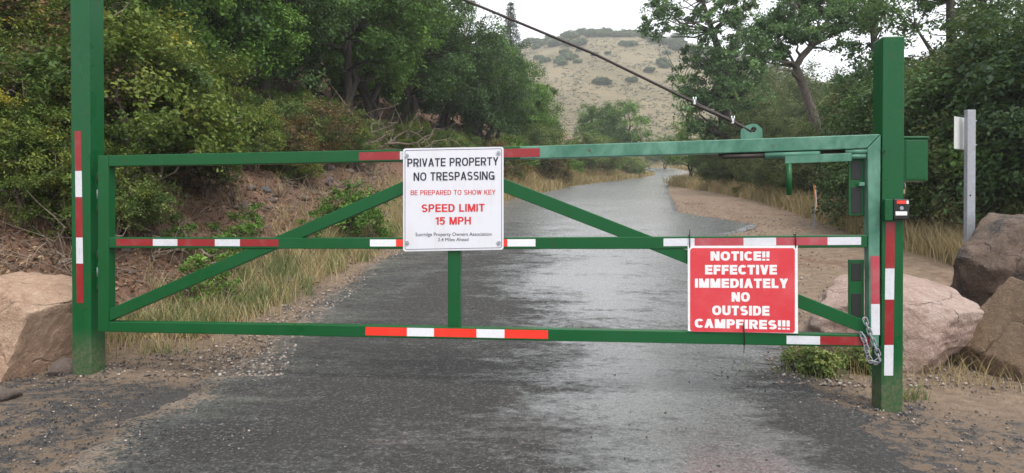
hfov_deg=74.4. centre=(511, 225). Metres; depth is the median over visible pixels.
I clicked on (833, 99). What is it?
thicket bush
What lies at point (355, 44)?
maple tree
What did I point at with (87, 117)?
gate post
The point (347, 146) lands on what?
shrub
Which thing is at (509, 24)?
conifer tree
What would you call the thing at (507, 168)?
shrub
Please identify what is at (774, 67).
hill bush
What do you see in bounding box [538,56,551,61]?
hill bush
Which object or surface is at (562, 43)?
hill bush
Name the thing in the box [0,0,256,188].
shrub
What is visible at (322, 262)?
dry grass
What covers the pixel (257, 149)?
shrub
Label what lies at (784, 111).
willow bush
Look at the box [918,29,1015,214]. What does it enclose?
thicket bush
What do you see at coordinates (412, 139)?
shrub
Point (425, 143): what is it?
shrub
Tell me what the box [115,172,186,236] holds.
shrub
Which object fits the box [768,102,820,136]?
willow bush
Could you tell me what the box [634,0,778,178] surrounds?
cottonwood tree
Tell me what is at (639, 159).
shrub
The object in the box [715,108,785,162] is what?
willow bush
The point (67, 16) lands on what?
shrub
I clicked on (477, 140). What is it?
shrub
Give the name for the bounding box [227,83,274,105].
shrub
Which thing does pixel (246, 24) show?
oak tree
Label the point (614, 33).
hill bush
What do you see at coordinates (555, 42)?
hill bush
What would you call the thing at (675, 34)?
hill bush
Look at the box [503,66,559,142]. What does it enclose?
oak tree
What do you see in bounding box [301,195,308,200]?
stone
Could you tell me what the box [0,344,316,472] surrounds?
pale gravel
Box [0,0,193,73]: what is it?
oak tree
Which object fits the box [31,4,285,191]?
shrub
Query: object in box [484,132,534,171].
shrub
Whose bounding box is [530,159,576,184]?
shrub
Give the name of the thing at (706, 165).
willow bush
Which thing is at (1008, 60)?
thicket bush
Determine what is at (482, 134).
maple tree
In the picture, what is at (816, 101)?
willow bush
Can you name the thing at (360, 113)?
shrub
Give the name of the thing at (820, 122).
thicket bush
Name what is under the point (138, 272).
leaf litter
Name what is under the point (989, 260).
boulder
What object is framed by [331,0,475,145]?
oak tree
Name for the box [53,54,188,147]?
shrub
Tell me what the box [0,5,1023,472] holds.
ground
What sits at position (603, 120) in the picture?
young tree
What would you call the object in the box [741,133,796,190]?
willow bush
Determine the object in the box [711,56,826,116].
willow bush
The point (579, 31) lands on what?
hill bush
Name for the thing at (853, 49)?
tall tree
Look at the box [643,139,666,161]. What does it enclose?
bush
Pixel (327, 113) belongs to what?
shrub
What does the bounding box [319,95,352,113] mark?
shrub
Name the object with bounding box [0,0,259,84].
oak tree
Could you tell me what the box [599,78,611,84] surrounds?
hill bush
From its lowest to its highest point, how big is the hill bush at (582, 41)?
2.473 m
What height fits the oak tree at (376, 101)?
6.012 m
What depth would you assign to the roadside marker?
14.01 m
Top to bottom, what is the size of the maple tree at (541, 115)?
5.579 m
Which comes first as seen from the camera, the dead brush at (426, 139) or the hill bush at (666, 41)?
the dead brush at (426, 139)
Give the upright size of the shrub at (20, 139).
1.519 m
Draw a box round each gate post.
[70,0,104,374]
[872,36,928,412]
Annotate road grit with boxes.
[110,343,962,472]
[248,347,905,472]
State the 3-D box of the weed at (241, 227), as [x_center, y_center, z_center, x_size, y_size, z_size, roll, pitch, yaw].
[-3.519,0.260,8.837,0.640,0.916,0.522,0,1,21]
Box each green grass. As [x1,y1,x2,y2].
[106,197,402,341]
[106,332,932,402]
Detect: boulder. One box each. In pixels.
[0,271,106,381]
[799,274,983,372]
[950,212,1023,306]
[959,277,1023,382]
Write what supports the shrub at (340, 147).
on the ground at (996, 409)
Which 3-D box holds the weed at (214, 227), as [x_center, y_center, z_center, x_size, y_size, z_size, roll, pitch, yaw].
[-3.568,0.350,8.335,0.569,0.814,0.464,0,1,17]
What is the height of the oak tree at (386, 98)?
7.669 m
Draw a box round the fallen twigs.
[0,163,402,319]
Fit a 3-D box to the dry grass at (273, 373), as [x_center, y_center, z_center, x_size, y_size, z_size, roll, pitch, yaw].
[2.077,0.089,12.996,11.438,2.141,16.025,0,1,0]
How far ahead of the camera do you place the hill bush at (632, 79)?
176.62 m
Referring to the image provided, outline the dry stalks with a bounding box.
[0,163,402,310]
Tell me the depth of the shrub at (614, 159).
53.74 m
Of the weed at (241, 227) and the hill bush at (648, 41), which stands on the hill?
the hill bush at (648, 41)
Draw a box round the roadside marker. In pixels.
[813,185,816,227]
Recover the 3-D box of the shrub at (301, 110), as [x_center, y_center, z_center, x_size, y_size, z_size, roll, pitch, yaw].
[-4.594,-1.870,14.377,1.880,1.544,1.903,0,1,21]
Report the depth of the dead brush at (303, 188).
12.59 m
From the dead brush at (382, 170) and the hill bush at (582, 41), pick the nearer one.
the dead brush at (382, 170)
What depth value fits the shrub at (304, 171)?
13.16 m
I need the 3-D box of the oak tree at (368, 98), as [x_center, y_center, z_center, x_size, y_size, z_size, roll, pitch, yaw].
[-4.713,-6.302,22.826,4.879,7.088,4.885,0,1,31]
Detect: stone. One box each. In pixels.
[0,387,22,400]
[45,358,72,376]
[119,248,130,252]
[125,269,136,274]
[181,193,190,198]
[240,200,247,210]
[246,184,256,190]
[261,186,271,192]
[269,197,277,202]
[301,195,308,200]
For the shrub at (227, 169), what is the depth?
10.22 m
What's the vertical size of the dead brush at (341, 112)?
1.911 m
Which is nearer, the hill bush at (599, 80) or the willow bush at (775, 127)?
the willow bush at (775, 127)
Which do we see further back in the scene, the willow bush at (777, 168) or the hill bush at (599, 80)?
the hill bush at (599, 80)
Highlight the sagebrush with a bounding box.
[522,34,717,159]
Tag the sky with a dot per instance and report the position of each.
(553, 17)
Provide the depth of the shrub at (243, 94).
12.48 m
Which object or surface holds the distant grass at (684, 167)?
on the ground at (996, 409)
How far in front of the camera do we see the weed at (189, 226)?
8.17 m
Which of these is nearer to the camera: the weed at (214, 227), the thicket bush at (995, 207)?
the weed at (214, 227)
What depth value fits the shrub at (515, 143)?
28.12 m
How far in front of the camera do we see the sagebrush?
174.29 m
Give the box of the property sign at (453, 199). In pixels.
[403,147,503,250]
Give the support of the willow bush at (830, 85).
on the ground at (996, 409)
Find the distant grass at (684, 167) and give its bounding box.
[658,165,700,183]
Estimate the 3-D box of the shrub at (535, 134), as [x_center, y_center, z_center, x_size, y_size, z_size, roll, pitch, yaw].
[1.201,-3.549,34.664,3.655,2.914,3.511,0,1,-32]
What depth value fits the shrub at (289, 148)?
13.20 m
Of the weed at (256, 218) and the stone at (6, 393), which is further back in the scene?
the weed at (256, 218)
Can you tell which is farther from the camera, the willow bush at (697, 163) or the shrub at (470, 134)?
the willow bush at (697, 163)
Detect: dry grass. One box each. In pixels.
[0,241,1023,393]
[105,200,1023,389]
[106,167,402,340]
[667,174,1009,265]
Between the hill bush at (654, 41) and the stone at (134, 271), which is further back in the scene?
the hill bush at (654, 41)
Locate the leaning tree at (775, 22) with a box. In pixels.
[738,0,887,134]
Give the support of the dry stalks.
on the ground at (996, 409)
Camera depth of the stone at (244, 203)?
10.12 m
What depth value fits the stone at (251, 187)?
11.27 m
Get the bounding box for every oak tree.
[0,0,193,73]
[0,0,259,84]
[146,0,273,45]
[197,0,364,101]
[244,6,312,89]
[246,0,469,115]
[280,2,385,97]
[280,27,367,99]
[304,0,444,133]
[324,52,423,106]
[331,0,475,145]
[367,29,456,122]
[390,0,522,143]
[420,22,538,140]
[443,21,542,145]
[462,68,540,139]
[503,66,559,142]
[504,58,558,135]
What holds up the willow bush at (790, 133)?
on the ground at (996, 409)
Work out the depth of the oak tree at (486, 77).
28.11 m
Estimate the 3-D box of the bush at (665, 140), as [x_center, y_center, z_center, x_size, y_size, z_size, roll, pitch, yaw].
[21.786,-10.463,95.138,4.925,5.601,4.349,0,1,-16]
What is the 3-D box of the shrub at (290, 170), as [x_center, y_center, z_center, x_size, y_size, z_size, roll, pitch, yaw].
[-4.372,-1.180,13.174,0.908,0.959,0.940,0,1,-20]
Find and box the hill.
[516,34,826,170]
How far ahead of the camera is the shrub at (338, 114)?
16.27 m
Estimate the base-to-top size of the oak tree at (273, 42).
7.598 m
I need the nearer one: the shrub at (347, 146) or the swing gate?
the swing gate
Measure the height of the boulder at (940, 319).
1.031 m
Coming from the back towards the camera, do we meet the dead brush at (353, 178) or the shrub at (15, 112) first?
the dead brush at (353, 178)
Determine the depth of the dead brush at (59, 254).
6.59 m
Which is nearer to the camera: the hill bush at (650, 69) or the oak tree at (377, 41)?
the oak tree at (377, 41)
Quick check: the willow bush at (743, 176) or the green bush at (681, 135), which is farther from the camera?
the green bush at (681, 135)
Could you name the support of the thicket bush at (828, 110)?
on the ground at (996, 409)
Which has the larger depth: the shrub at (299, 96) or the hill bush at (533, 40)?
the hill bush at (533, 40)
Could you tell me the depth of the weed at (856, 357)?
5.44 m
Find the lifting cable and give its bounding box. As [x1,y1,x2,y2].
[463,0,754,131]
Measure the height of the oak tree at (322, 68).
6.757 m
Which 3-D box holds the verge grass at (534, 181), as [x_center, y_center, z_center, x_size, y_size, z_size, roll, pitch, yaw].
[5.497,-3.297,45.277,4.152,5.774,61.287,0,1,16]
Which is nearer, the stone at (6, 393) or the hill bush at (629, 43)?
the stone at (6, 393)
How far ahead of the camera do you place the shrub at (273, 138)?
12.17 m
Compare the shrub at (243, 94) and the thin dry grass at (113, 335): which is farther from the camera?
the shrub at (243, 94)
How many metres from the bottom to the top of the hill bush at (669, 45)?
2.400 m
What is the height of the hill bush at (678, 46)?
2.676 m
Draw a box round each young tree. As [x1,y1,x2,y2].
[574,102,618,142]
[601,99,653,164]
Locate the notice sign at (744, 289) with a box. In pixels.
[688,229,797,352]
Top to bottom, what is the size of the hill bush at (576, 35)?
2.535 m
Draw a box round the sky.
[430,0,1022,82]
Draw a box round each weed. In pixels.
[160,212,199,261]
[171,263,213,303]
[183,248,230,303]
[202,221,241,274]
[211,271,247,304]
[221,211,256,260]
[231,202,266,236]
[296,210,325,236]
[777,346,852,377]
[833,346,905,375]
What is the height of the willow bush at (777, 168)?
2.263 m
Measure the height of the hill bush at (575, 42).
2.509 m
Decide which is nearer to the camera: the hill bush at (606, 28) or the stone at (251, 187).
the stone at (251, 187)
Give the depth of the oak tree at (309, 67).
22.42 m
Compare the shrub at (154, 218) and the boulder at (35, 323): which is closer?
the boulder at (35, 323)
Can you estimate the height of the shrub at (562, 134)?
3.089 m
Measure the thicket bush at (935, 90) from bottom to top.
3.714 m
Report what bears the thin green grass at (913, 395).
on the ground at (996, 409)
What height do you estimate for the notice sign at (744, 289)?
0.826 m
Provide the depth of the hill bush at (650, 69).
186.10 m
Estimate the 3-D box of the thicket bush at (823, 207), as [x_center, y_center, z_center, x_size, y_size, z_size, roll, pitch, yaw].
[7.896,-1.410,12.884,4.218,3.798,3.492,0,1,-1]
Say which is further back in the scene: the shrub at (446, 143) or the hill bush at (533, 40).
the hill bush at (533, 40)
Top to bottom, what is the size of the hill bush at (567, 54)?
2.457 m
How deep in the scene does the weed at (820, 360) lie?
5.31 m
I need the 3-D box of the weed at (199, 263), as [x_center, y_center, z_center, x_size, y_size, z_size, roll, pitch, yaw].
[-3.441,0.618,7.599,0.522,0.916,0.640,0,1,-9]
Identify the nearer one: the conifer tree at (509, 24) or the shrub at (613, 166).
the shrub at (613, 166)
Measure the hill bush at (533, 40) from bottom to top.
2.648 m
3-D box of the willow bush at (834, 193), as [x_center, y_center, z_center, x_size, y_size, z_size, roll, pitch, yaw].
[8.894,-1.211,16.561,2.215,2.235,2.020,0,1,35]
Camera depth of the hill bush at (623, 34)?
244.25 m
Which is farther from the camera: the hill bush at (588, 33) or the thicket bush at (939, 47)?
the hill bush at (588, 33)
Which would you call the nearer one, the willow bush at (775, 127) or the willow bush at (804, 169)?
the willow bush at (804, 169)
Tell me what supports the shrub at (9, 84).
on the ground at (996, 409)
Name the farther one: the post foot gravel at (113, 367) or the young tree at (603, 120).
the young tree at (603, 120)
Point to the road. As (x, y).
(356, 394)
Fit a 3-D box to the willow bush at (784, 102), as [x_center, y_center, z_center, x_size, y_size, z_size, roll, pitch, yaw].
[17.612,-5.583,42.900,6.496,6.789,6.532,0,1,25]
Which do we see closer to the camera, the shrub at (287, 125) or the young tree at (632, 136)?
the shrub at (287, 125)
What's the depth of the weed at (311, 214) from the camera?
10.19 m
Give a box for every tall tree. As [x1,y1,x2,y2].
[816,0,916,115]
[856,0,1021,204]
[942,0,1023,38]
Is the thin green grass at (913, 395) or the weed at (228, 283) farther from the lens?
the weed at (228, 283)
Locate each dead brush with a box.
[1,190,128,272]
[126,218,217,269]
[205,180,247,202]
[254,176,316,198]
[280,165,379,194]
[281,175,329,201]
[321,163,381,195]
[327,92,357,131]
[328,81,400,164]
[354,143,394,178]
[359,103,434,147]
[367,101,462,149]
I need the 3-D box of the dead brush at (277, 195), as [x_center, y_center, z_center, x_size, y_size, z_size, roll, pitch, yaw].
[-4.013,-0.572,11.597,1.197,0.671,0.767,0,1,6]
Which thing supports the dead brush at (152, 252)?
on the ground at (996, 409)
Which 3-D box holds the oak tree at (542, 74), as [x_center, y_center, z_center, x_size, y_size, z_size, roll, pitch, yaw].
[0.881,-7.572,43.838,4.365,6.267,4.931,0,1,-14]
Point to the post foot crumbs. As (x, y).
(899, 416)
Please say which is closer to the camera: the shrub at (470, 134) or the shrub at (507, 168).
the shrub at (507, 168)
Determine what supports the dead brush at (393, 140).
on the ground at (996, 409)
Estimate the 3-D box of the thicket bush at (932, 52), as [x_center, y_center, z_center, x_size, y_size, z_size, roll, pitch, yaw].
[10.460,-2.192,15.976,4.597,4.778,4.572,0,1,-32]
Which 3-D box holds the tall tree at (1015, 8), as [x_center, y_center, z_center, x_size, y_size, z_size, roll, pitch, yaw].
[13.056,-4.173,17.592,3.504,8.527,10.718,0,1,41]
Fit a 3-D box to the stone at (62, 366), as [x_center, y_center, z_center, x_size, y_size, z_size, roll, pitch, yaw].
[-3.425,1.082,5.160,0.192,0.149,0.240,0,9,39]
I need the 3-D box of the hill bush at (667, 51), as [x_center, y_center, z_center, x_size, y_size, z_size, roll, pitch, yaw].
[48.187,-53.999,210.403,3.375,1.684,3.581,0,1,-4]
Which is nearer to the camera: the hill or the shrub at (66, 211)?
the shrub at (66, 211)
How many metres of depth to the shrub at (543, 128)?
36.52 m
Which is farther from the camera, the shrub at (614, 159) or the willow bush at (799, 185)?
the shrub at (614, 159)
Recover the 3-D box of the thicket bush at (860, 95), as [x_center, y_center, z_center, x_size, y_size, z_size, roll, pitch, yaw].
[8.187,-1.530,14.089,3.953,3.714,3.895,0,1,-23]
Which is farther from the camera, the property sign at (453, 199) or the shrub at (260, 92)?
the shrub at (260, 92)
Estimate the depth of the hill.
179.81 m
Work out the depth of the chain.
4.41 m
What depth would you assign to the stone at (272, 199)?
11.24 m
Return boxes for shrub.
[0,0,131,122]
[0,0,150,92]
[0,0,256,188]
[0,24,105,100]
[0,33,154,169]
[0,47,68,117]
[0,47,70,195]
[0,71,138,199]
[0,97,71,224]
[0,122,168,239]
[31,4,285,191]
[45,155,185,236]
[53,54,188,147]
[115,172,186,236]
[137,128,249,192]
[142,39,252,118]
[162,149,249,197]
[221,82,268,106]
[222,93,293,171]
[223,124,278,152]
[225,86,322,136]
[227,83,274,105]
[236,111,329,182]
[254,129,315,173]
[265,144,311,183]
[268,98,348,150]
[268,137,326,187]
[281,85,325,119]
[285,87,316,100]
[285,95,369,150]
[307,95,345,133]
[310,127,344,165]
[312,178,395,236]
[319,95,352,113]
[320,98,354,144]
[327,139,353,164]
[338,117,381,168]
[344,141,380,170]
[345,109,375,141]
[355,121,383,147]
[358,118,392,149]
[383,120,419,149]
[395,114,436,147]
[409,129,431,147]
[427,129,475,147]
[428,128,459,147]
[451,131,472,146]
[459,126,485,145]
[465,136,482,146]
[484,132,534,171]
[485,138,537,176]
[489,137,539,177]
[513,121,577,166]
[516,127,566,178]
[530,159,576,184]
[544,126,575,162]
[563,131,610,170]
[565,159,584,174]
[567,158,598,173]
[585,133,630,170]
[601,157,620,172]
[621,156,643,171]
[621,157,645,177]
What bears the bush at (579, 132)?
on the ground at (996, 409)
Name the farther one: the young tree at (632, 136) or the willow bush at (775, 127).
the young tree at (632, 136)
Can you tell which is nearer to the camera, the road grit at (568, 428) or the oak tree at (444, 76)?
the road grit at (568, 428)
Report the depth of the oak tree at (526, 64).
34.84 m
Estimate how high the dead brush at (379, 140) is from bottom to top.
2.419 m
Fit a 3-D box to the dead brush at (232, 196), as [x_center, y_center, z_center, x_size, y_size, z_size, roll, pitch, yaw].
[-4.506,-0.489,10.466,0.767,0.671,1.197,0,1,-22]
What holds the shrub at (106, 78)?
on the ground at (996, 409)
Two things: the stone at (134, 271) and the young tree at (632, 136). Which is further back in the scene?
the young tree at (632, 136)
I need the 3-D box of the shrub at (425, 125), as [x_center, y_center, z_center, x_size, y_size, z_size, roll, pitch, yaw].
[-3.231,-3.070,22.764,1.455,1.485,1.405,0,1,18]
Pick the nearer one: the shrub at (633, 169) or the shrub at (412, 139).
the shrub at (412, 139)
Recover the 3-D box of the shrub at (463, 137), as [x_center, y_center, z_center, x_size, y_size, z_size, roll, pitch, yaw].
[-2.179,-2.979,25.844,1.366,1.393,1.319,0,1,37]
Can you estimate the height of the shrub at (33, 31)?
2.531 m
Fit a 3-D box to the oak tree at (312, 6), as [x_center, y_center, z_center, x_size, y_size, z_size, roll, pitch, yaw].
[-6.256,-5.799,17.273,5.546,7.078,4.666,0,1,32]
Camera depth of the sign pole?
7.27 m
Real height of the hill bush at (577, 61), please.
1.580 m
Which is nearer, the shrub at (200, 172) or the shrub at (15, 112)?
the shrub at (15, 112)
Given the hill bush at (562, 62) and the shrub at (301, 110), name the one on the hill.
the hill bush at (562, 62)
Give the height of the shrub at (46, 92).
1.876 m
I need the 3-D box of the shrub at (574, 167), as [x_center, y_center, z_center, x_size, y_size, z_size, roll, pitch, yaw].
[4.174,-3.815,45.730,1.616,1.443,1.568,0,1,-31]
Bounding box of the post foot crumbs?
[19,352,1007,444]
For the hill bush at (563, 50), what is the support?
on the hill
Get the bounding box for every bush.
[528,38,540,44]
[536,40,546,44]
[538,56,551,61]
[544,39,561,46]
[555,59,567,64]
[559,38,574,45]
[559,48,572,54]
[560,31,574,37]
[561,52,573,56]
[565,40,578,46]
[567,32,580,37]
[572,59,581,62]
[572,109,603,137]
[575,27,588,34]
[576,38,586,44]
[584,30,596,36]
[592,76,609,84]
[596,30,607,36]
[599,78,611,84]
[601,27,611,30]
[610,30,621,36]
[618,32,628,36]
[622,40,634,45]
[625,76,638,81]
[640,160,651,170]
[643,66,656,71]
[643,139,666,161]
[646,35,657,42]
[650,36,665,43]
[654,133,676,168]
[655,56,669,63]
[658,62,672,67]
[660,39,670,44]
[662,50,671,54]
[664,114,716,176]
[667,42,676,47]
[669,32,685,39]
[671,38,681,42]
[672,43,685,49]
[688,154,717,177]
[690,154,734,183]
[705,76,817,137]
[708,154,752,186]
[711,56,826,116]
[715,89,798,139]
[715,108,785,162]
[719,97,810,173]
[719,137,774,192]
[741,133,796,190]
[758,129,810,183]
[760,86,822,120]
[761,134,817,200]
[765,64,847,102]
[767,63,781,71]
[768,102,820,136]
[775,134,835,198]
[787,88,843,127]
[788,86,842,136]
[792,70,849,117]
[793,130,847,201]
[801,85,856,192]
[805,62,872,177]
[809,53,954,211]
[811,56,1023,229]
[817,59,869,100]
[818,59,919,216]
[826,166,847,199]
[830,48,1023,227]
[864,3,1023,234]
[868,0,1023,213]
[904,33,1004,206]
[907,31,1023,227]
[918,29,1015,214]
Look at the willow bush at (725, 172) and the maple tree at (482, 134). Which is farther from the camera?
the maple tree at (482, 134)
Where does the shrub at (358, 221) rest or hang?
on the ground at (996, 409)
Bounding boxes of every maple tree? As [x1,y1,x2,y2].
[145,0,316,106]
[270,0,433,101]
[436,30,523,144]
[504,81,569,141]
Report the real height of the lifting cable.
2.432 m
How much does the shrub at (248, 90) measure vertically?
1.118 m
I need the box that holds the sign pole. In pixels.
[954,110,976,242]
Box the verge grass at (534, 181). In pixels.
[383,167,654,202]
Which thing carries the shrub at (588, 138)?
on the ground at (996, 409)
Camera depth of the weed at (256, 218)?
9.34 m
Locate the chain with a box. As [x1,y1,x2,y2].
[859,317,880,364]
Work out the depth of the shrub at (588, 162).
47.77 m
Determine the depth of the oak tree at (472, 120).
31.67 m
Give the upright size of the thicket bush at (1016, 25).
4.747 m
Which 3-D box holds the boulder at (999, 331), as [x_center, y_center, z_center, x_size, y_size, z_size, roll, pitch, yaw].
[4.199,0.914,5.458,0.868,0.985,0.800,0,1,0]
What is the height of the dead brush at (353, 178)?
1.232 m
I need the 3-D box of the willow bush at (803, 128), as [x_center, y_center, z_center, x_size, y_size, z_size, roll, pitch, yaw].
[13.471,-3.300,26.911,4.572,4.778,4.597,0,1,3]
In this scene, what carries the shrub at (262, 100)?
on the ground at (996, 409)
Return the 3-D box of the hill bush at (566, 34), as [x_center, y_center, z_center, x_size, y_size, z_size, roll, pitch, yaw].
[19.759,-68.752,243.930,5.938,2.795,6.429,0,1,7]
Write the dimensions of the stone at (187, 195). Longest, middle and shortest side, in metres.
0.151 x 0.120 x 0.093 m
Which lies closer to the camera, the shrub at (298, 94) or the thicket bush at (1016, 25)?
the thicket bush at (1016, 25)
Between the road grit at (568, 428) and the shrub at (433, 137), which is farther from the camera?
the shrub at (433, 137)
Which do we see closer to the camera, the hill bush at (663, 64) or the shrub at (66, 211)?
the shrub at (66, 211)
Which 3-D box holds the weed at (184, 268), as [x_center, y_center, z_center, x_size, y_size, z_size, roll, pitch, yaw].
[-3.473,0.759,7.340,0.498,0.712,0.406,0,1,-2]
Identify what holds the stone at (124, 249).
on the ground at (996, 409)
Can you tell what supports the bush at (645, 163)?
on the ground at (996, 409)
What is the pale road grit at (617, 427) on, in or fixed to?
on the road
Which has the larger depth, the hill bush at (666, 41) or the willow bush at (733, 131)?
the hill bush at (666, 41)
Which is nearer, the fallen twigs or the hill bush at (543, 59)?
the fallen twigs
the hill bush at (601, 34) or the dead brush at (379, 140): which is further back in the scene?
the hill bush at (601, 34)
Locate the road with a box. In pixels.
[58,168,927,472]
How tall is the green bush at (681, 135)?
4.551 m
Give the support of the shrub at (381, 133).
on the ground at (996, 409)
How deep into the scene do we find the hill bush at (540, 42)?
240.34 m
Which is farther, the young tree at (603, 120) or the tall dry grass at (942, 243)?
the young tree at (603, 120)
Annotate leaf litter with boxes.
[0,163,402,339]
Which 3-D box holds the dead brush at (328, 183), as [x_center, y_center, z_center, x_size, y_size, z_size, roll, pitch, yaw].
[-3.676,-0.794,13.092,1.919,1.344,1.400,0,1,36]
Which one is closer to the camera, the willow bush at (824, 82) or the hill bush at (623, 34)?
the willow bush at (824, 82)
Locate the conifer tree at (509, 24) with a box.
[501,1,531,85]
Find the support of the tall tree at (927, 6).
on the ground at (996, 409)
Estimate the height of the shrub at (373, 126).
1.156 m
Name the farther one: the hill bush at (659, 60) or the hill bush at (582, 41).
the hill bush at (582, 41)
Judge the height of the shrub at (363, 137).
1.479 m
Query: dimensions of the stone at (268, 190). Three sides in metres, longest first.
0.220 x 0.176 x 0.136 m
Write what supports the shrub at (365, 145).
on the ground at (996, 409)
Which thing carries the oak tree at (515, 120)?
on the ground at (996, 409)
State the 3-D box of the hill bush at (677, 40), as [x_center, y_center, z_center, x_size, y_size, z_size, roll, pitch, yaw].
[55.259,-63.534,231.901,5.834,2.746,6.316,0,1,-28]
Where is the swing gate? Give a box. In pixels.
[98,124,880,347]
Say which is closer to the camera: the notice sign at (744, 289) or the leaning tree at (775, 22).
the notice sign at (744, 289)
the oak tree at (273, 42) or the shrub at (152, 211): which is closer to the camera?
the shrub at (152, 211)
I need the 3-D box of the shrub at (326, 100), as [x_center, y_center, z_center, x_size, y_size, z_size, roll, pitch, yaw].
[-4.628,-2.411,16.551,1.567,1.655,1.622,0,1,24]
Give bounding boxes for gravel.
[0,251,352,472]
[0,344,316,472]
[29,354,989,446]
[660,310,1023,471]
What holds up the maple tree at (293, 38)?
on the ground at (996, 409)
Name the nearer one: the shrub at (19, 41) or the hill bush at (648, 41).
the shrub at (19, 41)
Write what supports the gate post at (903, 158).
on the ground at (996, 409)
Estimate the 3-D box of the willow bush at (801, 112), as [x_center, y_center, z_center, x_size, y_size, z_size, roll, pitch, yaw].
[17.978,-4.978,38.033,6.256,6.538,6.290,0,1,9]

